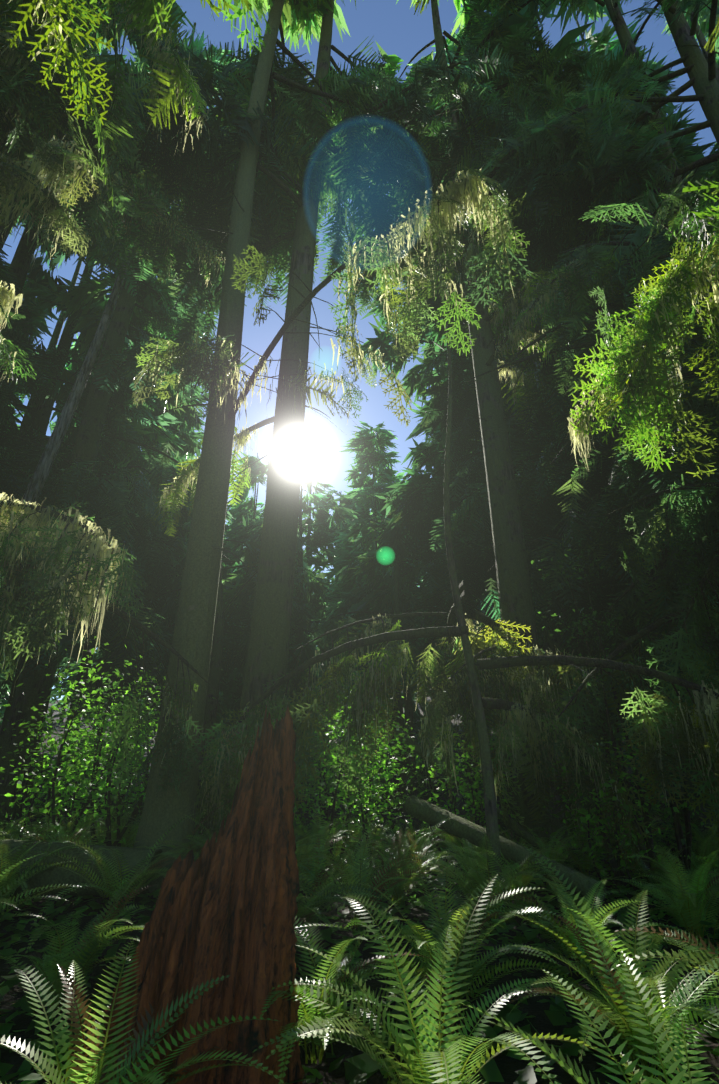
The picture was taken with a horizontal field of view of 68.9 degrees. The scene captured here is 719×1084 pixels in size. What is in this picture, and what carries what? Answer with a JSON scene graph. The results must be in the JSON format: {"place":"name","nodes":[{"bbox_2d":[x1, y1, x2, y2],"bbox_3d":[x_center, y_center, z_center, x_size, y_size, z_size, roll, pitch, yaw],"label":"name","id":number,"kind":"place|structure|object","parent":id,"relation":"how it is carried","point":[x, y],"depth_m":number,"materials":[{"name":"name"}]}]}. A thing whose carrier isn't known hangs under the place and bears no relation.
{"place":"outdoors","nodes":[
{"label":"outdoors","id":0,"kind":"place"},
{"bbox_2d":[0,0,717,699],"label":"sky","id":1,"kind":"structure","parent":0,"point":[395,27],"materials":[{"name":"blue"}]},
{"bbox_2d":[0,692,718,1083],"bbox_3d":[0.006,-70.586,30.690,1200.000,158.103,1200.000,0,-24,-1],"label":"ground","id":2,"kind":"structure","parent":0,"point":[508,1066],"depth_m":3.91,"materials":[{"name":"green plant"}]},
{"bbox_2d":[21,189,152,503],"bbox_3d":[-8.249,-5.378,15.508,2.572,26.429,0.566,6,-24,-14],"label":"tree trunk","id":3,"kind":"object","parent":2,"relation":"on","point":[41,472],"depth_m":14.60,"materials":[{"name":"grey plant"}]},
{"bbox_2d":[79,705,304,1083],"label":"tree stump","id":4,"kind":"object","parent":2,"relation":"on","point":[226,905],"depth_m":2.43,"materials":[{"name":"brown wood"}]},
{"bbox_2d":[133,0,283,888],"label":"trunk","id":5,"kind":"object","parent":2,"relation":"on","point":[162,812],"depth_m":8.17,"materials":[{"name":"brown plant"}]},
{"bbox_2d":[0,728,606,901],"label":"logs","id":6,"kind":"object","parent":2,"relation":"on","point":[432,814],"depth_m":5.78,"materials":[{"name":"brown wood"}]},
{"bbox_2d":[0,541,709,892],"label":"shrubs","id":7,"kind":"object","parent":2,"relation":"on","point":[379,774],"depth_m":8.43,"materials":[{"name":"green plant"}]},
{"bbox_2d":[18,569,691,898],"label":"shrub stems","id":8,"kind":"object","parent":2,"relation":"on","point":[614,863],"depth_m":7.92,"materials":[{"name":"brown plant"}]},
{"bbox_2d":[0,783,713,850],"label":"ferns","id":9,"kind":"object","parent":2,"relation":"on","point":[351,847],"depth_m":12.66,"materials":[{"name":"green plant"}]},
{"bbox_2d":[0,798,718,1083],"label":"ferns","id":10,"kind":"object","parent":2,"relation":"on","point":[640,1017],"depth_m":2.86,"materials":[{"name":"green plant"}]},
{"bbox_2d":[0,0,718,879],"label":"foliage","id":11,"kind":"object","parent":2,"relation":"on","point":[552,140],"depth_m":13.93,"materials":[{"name":"green plant"}]},
{"bbox_2d":[0,0,718,871],"bbox_3d":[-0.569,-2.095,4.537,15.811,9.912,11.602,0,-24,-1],"label":"moss","id":12,"kind":"object","parent":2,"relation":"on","point":[700,624],"depth_m":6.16,"materials":[{"name":"green plant"}]},
{"bbox_2d":[0,0,718,797],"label":"conifer","id":13,"kind":"object","parent":2,"relation":"on","point":[356,560],"depth_m":26.54,"materials":[{"name":"green plant"}]},
{"bbox_2d":[0,0,718,844],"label":"trunks","id":14,"kind":"object","parent":2,"relation":"on","point":[38,682],"depth_m":19.36,"materials":[{"name":"brown plant"}]},
{"bbox_2d":[0,821,718,1083],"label":"ground cover","id":15,"kind":"object","parent":2,"relation":"on","point":[357,1067],"depth_m":4.01,"materials":[{"name":"green plant"}]},
{"bbox_2d":[218,0,718,906],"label":"tree trunks","id":16,"kind":"object","parent":2,"relation":"on","point":[268,650],"depth_m":11.37,"materials":[{"name":"brown plant"}]},
{"bbox_2d":[0,0,718,776],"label":"tree branches","id":17,"kind":"object","parent":16,"relation":"attached to","point":[450,630],"depth_m":12.70,"materials":[{"name":"brown plant"}]},
{"bbox_2d":[1,1,718,826],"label":"twigs","id":18,"kind":"object","parent":16,"relation":"attached to","point":[93,619],"depth_m":7.37,"materials":[{"name":"brown plant"}]}
]}

